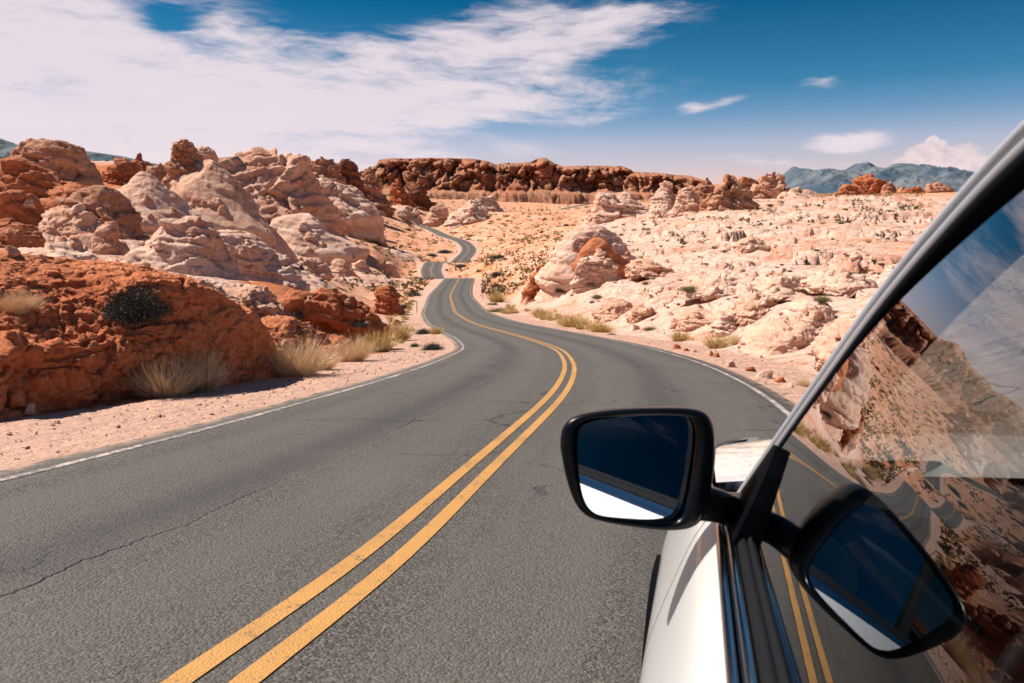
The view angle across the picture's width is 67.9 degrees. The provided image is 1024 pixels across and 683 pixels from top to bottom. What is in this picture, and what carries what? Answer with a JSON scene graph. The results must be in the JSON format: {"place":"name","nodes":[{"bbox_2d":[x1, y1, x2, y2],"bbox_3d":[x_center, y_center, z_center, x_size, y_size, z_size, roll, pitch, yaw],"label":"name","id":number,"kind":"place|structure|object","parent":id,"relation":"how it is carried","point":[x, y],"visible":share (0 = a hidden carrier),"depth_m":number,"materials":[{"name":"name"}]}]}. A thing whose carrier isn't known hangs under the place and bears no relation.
{"place":"outdoors","nodes":[
{"label":"outdoors","id":0,"kind":"place"},
{"bbox_2d":[0,138,163,165],"bbox_3d":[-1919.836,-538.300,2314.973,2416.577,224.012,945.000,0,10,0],"label":"mountain range","id":1,"kind":"structure","parent":0,"point":[7,148],"depth_m":2365.50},
{"bbox_2d":[0,204,795,682],"bbox_3d":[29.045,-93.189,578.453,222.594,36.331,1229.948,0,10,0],"label":"road","id":2,"kind":"structure","parent":0,"point":[158,562],"depth_m":4.47,"materials":[{"name":"asphalt"}]},
{"bbox_2d":[0,225,463,480],"bbox_3d":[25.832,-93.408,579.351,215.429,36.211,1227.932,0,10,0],"label":"white road line","id":3,"kind":"object","parent":2,"relation":"on","point":[93,457],"visible":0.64,"depth_m":8.14,"materials":[{"name":"paint"}]},
{"bbox_2d":[160,229,566,682],"bbox_3d":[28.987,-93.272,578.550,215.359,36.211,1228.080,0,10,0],"label":"yellow road line","id":4,"kind":"object","parent":2,"relation":"on","point":[198,667],"visible":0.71,"depth_m":3.72,"materials":[{"name":"paint"}]},
{"bbox_2d":[228,235,576,682],"bbox_3d":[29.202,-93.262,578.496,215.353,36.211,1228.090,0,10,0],"label":"yellow road line","id":5,"kind":"object","parent":2,"relation":"on","point":[268,663],"visible":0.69,"depth_m":3.74,"materials":[{"name":"paint"}]},
{"bbox_2d":[440,232,789,415],"bbox_3d":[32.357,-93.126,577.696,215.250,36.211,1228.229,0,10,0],"label":"white road line","id":6,"kind":"object","parent":2,"relation":"on","point":[783,409],"visible":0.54,"depth_m":15.08,"materials":[{"name":"paint"}]},
{"bbox_2d":[560,120,1023,682],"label":"car","id":7,"kind":"object","parent":2,"relation":"on","point":[858,518],"visible":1,"depth_m":0.60,"materials":[{"name":"white paint"}]},
{"bbox_2d":[0,161,956,470],"bbox_3d":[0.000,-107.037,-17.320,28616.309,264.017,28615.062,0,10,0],"label":"ground","id":8,"kind":"structure","parent":0,"point":[892,247],"depth_m":62.11,"materials":[{"name":"sand"}]},
{"bbox_2d":[0,189,44,226],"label":"rock outcrop","id":9,"kind":"object","parent":8,"relation":"on","point":[11,202],"visible":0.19,"depth_m":63.88,"materials":[{"name":"red stone"}]},
{"bbox_2d":[0,218,45,248],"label":"rock outcrop","id":10,"kind":"object","parent":8,"relation":"on","point":[20,235],"visible":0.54,"depth_m":32.83,"materials":[{"name":"red stone"}]},
{"bbox_2d":[24,403,35,414],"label":"stone","id":11,"kind":"object","parent":8,"relation":"on","point":[29,409],"visible":1,"depth_m":9.68,"materials":[{"name":"stone"}]},
{"bbox_2d":[0,157,88,210],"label":"rock outcrop","id":12,"kind":"object","parent":8,"relation":"on","point":[47,188],"visible":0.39,"depth_m":81.89,"materials":[{"name":"red stone"}]},
{"bbox_2d":[0,138,104,186],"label":"rock outcrop","id":13,"kind":"object","parent":8,"relation":"on","point":[66,161],"visible":0.4,"depth_m":130.58,"materials":[{"name":"brown stone"}]},
{"bbox_2d":[18,247,98,260],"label":"rock outcrop","id":14,"kind":"object","parent":8,"relation":"on","point":[61,252],"visible":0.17,"depth_m":23.07,"materials":[{"name":"stone"}]},
{"bbox_2d":[37,205,101,237],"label":"rock outcrop","id":15,"kind":"object","parent":8,"relation":"on","point":[65,220],"visible":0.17,"depth_m":55.71,"materials":[{"name":"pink stone"}]},
{"bbox_2d":[71,203,84,213],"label":"stone","id":16,"kind":"object","parent":15,"relation":"on","point":[78,208],"visible":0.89,"depth_m":55.88,"materials":[{"name":"stone"}]},
{"bbox_2d":[68,237,82,246],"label":"stone","id":17,"kind":"object","parent":8,"relation":"on","point":[74,241],"visible":0.99,"depth_m":40.09,"materials":[{"name":"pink stone"}]},
{"bbox_2d":[56,185,151,240],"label":"rock outcrop","id":18,"kind":"object","parent":8,"relation":"on","point":[124,214],"visible":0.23,"depth_m":70.86,"materials":[{"name":"brown stone"}]},
{"bbox_2d":[91,221,128,254],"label":"boulder","id":19,"kind":"object","parent":8,"relation":"on","point":[106,237],"visible":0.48,"depth_m":46.04,"materials":[{"name":"pink stone"}]},
{"bbox_2d":[101,158,143,184],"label":"rock outcrop","id":20,"kind":"object","parent":8,"relation":"on","point":[123,171],"visible":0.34,"depth_m":147.37,"materials":[{"name":"red stone"}]},
{"bbox_2d":[131,153,153,171],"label":"rock outcrop","id":21,"kind":"object","parent":8,"relation":"on","point":[143,164],"visible":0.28,"depth_m":164.67,"materials":[{"name":"red stone"}]},
{"bbox_2d":[0,249,294,420],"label":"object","id":22,"kind":"structure","parent":8,"relation":"on","point":[236,331],"depth_m":11.90,"materials":[{"name":"stone"}]},
{"bbox_2d":[5,245,20,256],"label":"stone","id":23,"kind":"object","parent":22,"relation":"on","point":[12,251],"visible":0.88,"depth_m":12.31,"materials":[{"name":"pink stone"}]},
{"bbox_2d":[7,392,25,407],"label":"stone","id":24,"kind":"object","parent":22,"relation":"on","point":[15,399],"visible":1,"depth_m":9.64,"materials":[{"name":"red stone"}]},
{"bbox_2d":[0,286,48,314],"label":"dry grass tuft","id":25,"kind":"object","parent":22,"relation":"on","point":[15,309],"visible":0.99,"depth_m":10.83,"materials":[{"name":"plant"}]},
{"bbox_2d":[89,277,179,328],"bbox_3d":[-5.903,-0.608,11.903,1.323,0.835,1.260,-8,12,-38],"label":"desert shrub","id":26,"kind":"object","parent":22,"relation":"on","point":[131,308],"visible":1,"depth_m":11.72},
{"bbox_2d":[144,226,163,245],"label":"boulder","id":27,"kind":"object","parent":8,"relation":"on","point":[159,231],"visible":0.16,"depth_m":55.94,"materials":[{"name":"stone"}]},
{"bbox_2d":[146,163,167,182],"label":"rock outcrop","id":28,"kind":"object","parent":8,"relation":"on","point":[159,172],"visible":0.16,"depth_m":146.03,"materials":[{"name":"brown stone"}]},
{"bbox_2d":[113,343,221,398],"bbox_3d":[-5.410,0.386,11.743,1.836,1.060,1.894,4,10,23],"label":"dry grass tuft","id":29,"kind":"object","parent":8,"relation":"on","point":[166,388],"visible":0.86,"depth_m":11.65,"materials":[{"name":"plant"}]},
{"bbox_2d":[119,171,222,234],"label":"rock outcrop","id":30,"kind":"object","parent":8,"relation":"on","point":[137,187],"visible":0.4,"depth_m":80.90,"materials":[{"name":"stone"}]},
{"bbox_2d":[121,216,247,280],"bbox_3d":[-15.240,-3.581,35.972,5.994,4.665,4.849,0,10,0],"label":"rock outcrop","id":31,"kind":"object","parent":8,"relation":"on","point":[204,254],"visible":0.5,"depth_m":35.20,"materials":[{"name":"stone"}]},
{"bbox_2d":[195,146,222,167],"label":"rock outcrop","id":32,"kind":"object","parent":8,"relation":"on","point":[206,152],"visible":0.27,"depth_m":122.43,"materials":[{"name":"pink stone"}]},
{"bbox_2d":[178,334,245,391],"bbox_3d":[-5.134,0.369,12.510,1.427,1.015,1.471,0,10,1],"label":"dry grass tuft","id":33,"kind":"object","parent":8,"relation":"on","point":[211,384],"visible":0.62,"depth_m":12.45,"materials":[{"name":"plant"}]},
{"bbox_2d":[203,279,239,302],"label":"rock outcrop","id":34,"kind":"object","parent":8,"relation":"on","point":[218,288],"visible":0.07,"depth_m":23.12,"materials":[{"name":"stone"}]},
{"bbox_2d":[170,159,298,263],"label":"rock outcrop","id":35,"kind":"object","parent":8,"relation":"on","point":[207,180],"visible":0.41,"depth_m":95.82,"materials":[{"name":"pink stone"}]},
{"bbox_2d":[162,139,206,188],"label":"pinnacle","id":36,"kind":"object","parent":35,"relation":"on","point":[185,156],"visible":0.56,"depth_m":97.85,"materials":[{"name":"brown stone"}]},
{"bbox_2d":[223,283,285,317],"bbox_3d":[-8.975,-1.377,25.672,2.449,1.066,3.182,0,10,0],"label":"rock outcrop","id":37,"kind":"object","parent":8,"relation":"on","point":[258,301],"visible":0.6,"depth_m":25.16,"materials":[{"name":"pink stone"}]},
{"bbox_2d":[217,229,310,291],"bbox_3d":[-14.645,-3.860,42.814,6.752,4.846,5.888,0,10,0],"label":"rock outcrop","id":38,"kind":"object","parent":8,"relation":"on","point":[263,262],"visible":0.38,"depth_m":41.63,"materials":[{"name":"stone"}]},
{"bbox_2d":[218,147,348,240],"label":"rock outcrop","id":39,"kind":"object","parent":8,"relation":"on","point":[289,183],"visible":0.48,"depth_m":232.38,"materials":[{"name":"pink stone"}]},
{"bbox_2d":[261,315,328,360],"bbox_3d":[-6.700,0.100,21.720,2.490,1.534,3.280,0,10,0],"label":"rock outcrop","id":40,"kind":"object","parent":8,"relation":"on","point":[279,324],"visible":0.4,"depth_m":21.73,"materials":[{"name":"red stone"}]},
{"bbox_2d":[263,320,346,377],"bbox_3d":[-4.351,0.112,15.463,2.424,1.357,2.350,-7,12,-34],"label":"dry grass tuft","id":41,"kind":"object","parent":8,"relation":"on","point":[301,367],"visible":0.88,"depth_m":15.32,"materials":[{"name":"plant"}]},
{"bbox_2d":[299,258,332,281],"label":"boulder","id":42,"kind":"object","parent":8,"relation":"on","point":[319,267],"visible":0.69,"depth_m":100.02,"materials":[{"name":"stone"}]},
{"bbox_2d":[269,213,369,266],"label":"rock outcrop","id":43,"kind":"object","parent":8,"relation":"on","point":[292,235],"visible":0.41,"depth_m":190.66,"materials":[{"name":"stone"}]},
{"bbox_2d":[309,341,343,369],"bbox_3d":[-4.285,0.331,17.255,1.288,0.733,1.328,-4,10,-21],"label":"dry grass tuft","id":44,"kind":"object","parent":8,"relation":"on","point":[328,367],"visible":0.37,"depth_m":17.24,"materials":[{"name":"plant"}]},
{"bbox_2d":[310,156,348,185],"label":"rock outcrop","id":45,"kind":"object","parent":8,"relation":"on","point":[329,169],"visible":0.25,"depth_m":387.38,"materials":[{"name":"brown stone"}]},
{"bbox_2d":[278,287,390,347],"bbox_3d":[-7.262,-0.505,29.896,5.248,3.225,2.818,0,10,0],"label":"rock outcrop","id":46,"kind":"object","parent":8,"relation":"on","point":[317,311],"visible":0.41,"depth_m":29.13,"materials":[{"name":"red stone"}]},
{"bbox_2d":[318,334,360,356],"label":"rock outcrop","id":47,"kind":"object","parent":8,"relation":"on","point":[332,337],"visible":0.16,"depth_m":24.11,"materials":[{"name":"red stone"}]},
{"bbox_2d":[330,259,358,276],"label":"boulder","id":48,"kind":"object","parent":8,"relation":"on","point":[341,267],"visible":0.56,"depth_m":153.10,"materials":[{"name":"stone"}]},
{"bbox_2d":[315,324,386,361],"bbox_3d":[-4.369,0.018,20.808,2.225,1.183,2.157,-9,13,-43],"label":"dry grass tuft","id":49,"kind":"object","parent":8,"relation":"on","point":[352,355],"visible":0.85,"depth_m":20.70,"materials":[{"name":"plant"}]},
{"bbox_2d":[316,177,386,244],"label":"rock outcrop","id":50,"kind":"object","parent":8,"relation":"on","point":[361,216],"visible":0.45,"depth_m":328.09,"materials":[{"name":"stone"}]},
{"bbox_2d":[338,159,367,198],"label":"rock outcrop","id":51,"kind":"object","parent":8,"relation":"on","point":[350,173],"visible":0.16,"depth_m":515.57,"materials":[{"name":"stone"}]},
{"bbox_2d":[351,260,377,276],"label":"boulder","id":52,"kind":"object","parent":8,"relation":"on","point":[361,265],"visible":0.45,"depth_m":173.21,"materials":[{"name":"stone"}]},
{"bbox_2d":[361,166,395,216],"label":"rock outcrop","id":53,"kind":"object","parent":8,"relation":"on","point":[373,185],"visible":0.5,"depth_m":578.50,"materials":[{"name":"brown stone"}]},
{"bbox_2d":[355,326,403,351],"bbox_3d":[-4.988,-0.126,27.701,2.441,1.193,2.163,-2,10,-13],"label":"dry grass tuft","id":54,"kind":"object","parent":8,"relation":"on","point":[384,346],"visible":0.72,"depth_m":27.58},
{"bbox_2d":[371,285,405,315],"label":"boulder","id":55,"kind":"object","parent":8,"relation":"on","point":[383,294],"visible":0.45,"depth_m":77.53,"materials":[{"name":"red stone"}]},
{"bbox_2d":[378,261,400,277],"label":"boulder","id":56,"kind":"object","parent":8,"relation":"on","point":[388,268],"visible":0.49,"depth_m":233.72,"materials":[{"name":"stone"}]},
{"bbox_2d":[386,318,416,340],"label":"dry grass tuft","id":57,"kind":"object","parent":8,"relation":"on","point":[402,335],"visible":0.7,"depth_m":38.11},
{"bbox_2d":[388,178,416,207],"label":"rock outcrop","id":58,"kind":"object","parent":8,"relation":"on","point":[400,196],"visible":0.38,"depth_m":738.35,"materials":[{"name":"red stone"}]},
{"bbox_2d":[392,205,422,224],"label":"rock outcrop","id":59,"kind":"object","parent":8,"relation":"on","point":[409,214],"visible":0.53,"depth_m":651.22,"materials":[{"name":"stone"}]},
{"bbox_2d":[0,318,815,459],"bbox_3d":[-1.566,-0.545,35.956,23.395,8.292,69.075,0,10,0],"label":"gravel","id":60,"kind":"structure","parent":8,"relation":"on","point":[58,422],"depth_m":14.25,"materials":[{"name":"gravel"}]},
{"bbox_2d":[405,181,436,211],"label":"rock outcrop","id":61,"kind":"object","parent":8,"relation":"on","point":[419,197],"visible":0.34,"depth_m":769.79,"materials":[{"name":"stone"}]},
{"bbox_2d":[419,341,444,350],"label":"desert shrub","id":62,"kind":"object","parent":8,"relation":"on","point":[433,346],"visible":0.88,"depth_m":27.79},
{"bbox_2d":[422,204,448,226],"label":"rock outcrop","id":63,"kind":"object","parent":8,"relation":"on","point":[437,215],"visible":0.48,"depth_m":620.70,"materials":[{"name":"pink stone"}]},
{"bbox_2d":[442,199,488,229],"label":"rock outcrop","id":64,"kind":"object","parent":8,"relation":"on","point":[471,211],"visible":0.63,"depth_m":570.28,"materials":[{"name":"stone"}]},
{"bbox_2d":[474,195,503,211],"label":"rock outcrop","id":65,"kind":"object","parent":8,"relation":"on","point":[489,203],"visible":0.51,"depth_m":917.28,"materials":[{"name":"stone"}]},
{"bbox_2d":[485,289,509,301],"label":"dry grass tuft","id":66,"kind":"object","parent":8,"relation":"on","point":[497,297],"visible":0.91,"depth_m":106.89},
{"bbox_2d":[520,264,544,303],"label":"rock outcrop","id":67,"kind":"object","parent":8,"relation":"on","point":[531,290],"visible":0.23,"depth_m":95.71,"materials":[{"name":"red stone"}]},
{"bbox_2d":[552,311,599,326],"bbox_3d":[4.164,-1.563,51.550,4.584,1.344,4.062,8,13,41],"label":"dry grass tuft","id":68,"kind":"object","parent":8,"relation":"on","point":[567,323],"visible":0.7,"depth_m":51.17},
{"bbox_2d":[534,223,636,303],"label":"rock outcrop","id":69,"kind":"object","parent":8,"relation":"on","point":[556,271],"visible":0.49,"depth_m":87.81,"materials":[{"name":"stone"}]},
{"bbox_2d":[568,255,621,294],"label":"rock outcrop","id":70,"kind":"object","parent":8,"relation":"on","point":[586,273],"visible":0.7,"depth_m":80.30,"materials":[{"name":"stone"}]},
{"bbox_2d":[582,319,617,331],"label":"dry grass tuft","id":71,"kind":"object","parent":8,"relation":"on","point":[598,327],"visible":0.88,"depth_m":43.53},
{"bbox_2d":[571,237,629,279],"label":"rock outcrop","id":72,"kind":"object","parent":8,"relation":"on","point":[590,247],"visible":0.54,"depth_m":85.44,"materials":[{"name":"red stone"}]},
{"bbox_2d":[297,191,924,296],"bbox_3d":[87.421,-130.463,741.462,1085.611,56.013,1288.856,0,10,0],"label":"scrub","id":73,"kind":"object","parent":8,"relation":"on","point":[502,288],"visible":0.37,"depth_m":208.49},
{"bbox_2d":[591,299,633,322],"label":"rock outcrop","id":74,"kind":"object","parent":8,"relation":"on","point":[608,312],"visible":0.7,"depth_m":52.97,"materials":[{"name":"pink stone"}]},
{"bbox_2d":[581,192,649,224],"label":"rock outcrop","id":75,"kind":"object","parent":8,"relation":"on","point":[609,207],"visible":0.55,"depth_m":328.19,"materials":[{"name":"stone"}]},
{"bbox_2d":[626,304,658,323],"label":"rock outcrop","id":76,"kind":"object","parent":8,"relation":"on","point":[638,313],"visible":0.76,"depth_m":46.47,"materials":[{"name":"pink stone"}]},
{"bbox_2d":[624,259,674,280],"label":"rock outcrop","id":77,"kind":"object","parent":8,"relation":"on","point":[649,269],"visible":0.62,"depth_m":73.89,"materials":[{"name":"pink stone"}]},
{"bbox_2d":[647,181,675,219],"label":"rock outcrop","id":78,"kind":"object","parent":8,"relation":"on","point":[663,200],"visible":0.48,"depth_m":261.28,"materials":[{"name":"stone"}]},
{"bbox_2d":[664,330,690,341],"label":"dry grass tuft","id":79,"kind":"object","parent":8,"relation":"on","point":[677,337],"visible":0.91,"depth_m":33.89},
{"bbox_2d":[667,187,700,218],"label":"rock outcrop","id":80,"kind":"object","parent":8,"relation":"on","point":[687,202],"visible":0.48,"depth_m":241.11,"materials":[{"name":"stone"}]},
{"bbox_2d":[675,304,711,330],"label":"rock outcrop","id":81,"kind":"object","parent":8,"relation":"on","point":[696,313],"visible":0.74,"depth_m":36.86,"materials":[{"name":"stone"}]},
{"bbox_2d":[688,177,716,202],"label":"rock outcrop","id":82,"kind":"object","parent":8,"relation":"on","point":[705,189],"visible":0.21,"depth_m":255.39,"materials":[{"name":"brown stone"}]},
{"bbox_2d":[678,275,736,301],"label":"rock outcrop","id":83,"kind":"object","parent":8,"relation":"on","point":[705,285],"visible":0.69,"depth_m":42.53,"materials":[{"name":"stone"}]},
{"bbox_2d":[696,334,734,348],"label":"dry grass tuft","id":84,"kind":"object","parent":8,"relation":"on","point":[712,344],"visible":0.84,"depth_m":28.41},
{"bbox_2d":[705,310,737,337],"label":"rock outcrop","id":85,"kind":"object","parent":8,"relation":"on","point":[721,323],"visible":0.59,"depth_m":31.96,"materials":[{"name":"stone"}]},
{"bbox_2d":[697,174,759,213],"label":"rock outcrop","id":86,"kind":"object","parent":8,"relation":"on","point":[730,192],"visible":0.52,"depth_m":231.64,"materials":[{"name":"brown stone"}]},
{"bbox_2d":[737,176,759,189],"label":"rock outcrop","id":87,"kind":"object","parent":8,"relation":"on","point":[748,181],"visible":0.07,"depth_m":459.85,"materials":[{"name":"brown stone"}]},
{"bbox_2d":[733,237,770,253],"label":"rock outcrop","id":88,"kind":"object","parent":8,"relation":"on","point":[759,244],"visible":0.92,"depth_m":76.55,"materials":[{"name":"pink stone"}]},
{"bbox_2d":[731,295,779,326],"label":"rock outcrop","id":89,"kind":"object","parent":8,"relation":"on","point":[753,311],"visible":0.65,"depth_m":32.01,"materials":[{"name":"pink stone"}]},
{"bbox_2d":[755,369,772,378],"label":"stone","id":90,"kind":"object","parent":8,"relation":"on","point":[766,374],"visible":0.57,"depth_m":15.80,"materials":[{"name":"stone"}]},
{"bbox_2d":[750,172,789,198],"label":"rock outcrop","id":91,"kind":"object","parent":8,"relation":"on","point":[770,186],"visible":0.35,"depth_m":438.13,"materials":[{"name":"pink stone"}]},
{"bbox_2d":[738,318,817,355],"bbox_3d":[8.877,0.031,25.326,2.597,1.599,3.663,0,10,0],"label":"rock outcrop","id":92,"kind":"object","parent":8,"relation":"on","point":[776,336],"visible":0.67,"depth_m":24.55,"materials":[{"name":"stone"}]},
{"bbox_2d":[752,272,821,301],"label":"rock outcrop","id":93,"kind":"object","parent":8,"relation":"on","point":[786,284],"visible":0.66,"depth_m":32.45,"materials":[{"name":"stone"}]},
{"bbox_2d":[776,187,822,198],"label":"rock outcrop","id":94,"kind":"object","parent":8,"relation":"on","point":[797,192],"visible":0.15,"depth_m":431.78,"materials":[{"name":"stone"}]},
{"bbox_2d":[791,374,813,386],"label":"dry grass tuft","id":95,"kind":"object","parent":8,"relation":"on","point":[805,382],"visible":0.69,"depth_m":14.59,"materials":[{"name":"plant"}]},
{"bbox_2d":[778,299,835,333],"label":"rock outcrop","id":96,"kind":"object","parent":8,"relation":"on","point":[798,308],"visible":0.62,"depth_m":25.63,"materials":[{"name":"stone"}]},
{"bbox_2d":[800,228,814,236],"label":"stone","id":97,"kind":"object","parent":8,"relation":"on","point":[807,232],"visible":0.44,"depth_m":80.75,"materials":[{"name":"stone"}]},
{"bbox_2d":[807,318,853,370],"bbox_3d":[8.309,0.364,17.862,2.262,1.610,3.067,0,10,0],"label":"rock outcrop","id":98,"kind":"object","parent":8,"relation":"on","point":[825,344],"visible":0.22,"depth_m":18.30,"materials":[{"name":"stone"}]},
{"bbox_2d":[799,267,870,296],"bbox_3d":[13.594,-2.538,31.891,2.806,1.164,4.028,0,10,0],"label":"rock outcrop","id":99,"kind":"object","parent":8,"relation":"on","point":[827,283],"visible":0.85,"depth_m":30.85,"materials":[{"name":"stone"}]},
{"bbox_2d":[835,184,860,194],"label":"rock outcrop","id":100,"kind":"object","parent":8,"relation":"on","point":[849,189],"visible":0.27,"depth_m":787.53,"materials":[{"name":"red stone"}]},
{"bbox_2d":[851,174,886,194],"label":"rock outcrop","id":101,"kind":"object","parent":8,"relation":"on","point":[866,184],"visible":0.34,"depth_m":807.63,"materials":[{"name":"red stone"}]},
{"bbox_2d":[880,182,905,193],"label":"rock outcrop","id":102,"kind":"object","parent":8,"relation":"on","point":[889,187],"visible":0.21,"depth_m":787.00,"materials":[{"name":"brown stone"}]},
{"bbox_2d":[896,186,924,193],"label":"rock outcrop","id":103,"kind":"object","parent":8,"relation":"on","point":[919,189],"visible":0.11,"depth_m":770.42,"materials":[{"name":"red stone"}]},
{"bbox_2d":[925,182,954,192],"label":"rock outcrop","id":104,"kind":"object","parent":8,"relation":"on","point":[937,187],"visible":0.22,"depth_m":792.72,"materials":[{"name":"brown stone"}]},
{"bbox_2d":[0,0,1023,183],"label":"sky","id":105,"kind":"structure","parent":0,"point":[701,89],"materials":[{"name":"blue"}]},
{"bbox_2d":[359,158,713,203],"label":"mesa cliff","id":106,"kind":"structure","parent":0,"point":[543,180],"depth_m":1183.75,"materials":[{"name":"stone"}]},
{"bbox_2d":[782,162,974,193],"bbox_3d":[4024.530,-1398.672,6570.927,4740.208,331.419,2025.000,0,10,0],"label":"mountain range","id":107,"kind":"structure","parent":0,"point":[900,175],"depth_m":6258.79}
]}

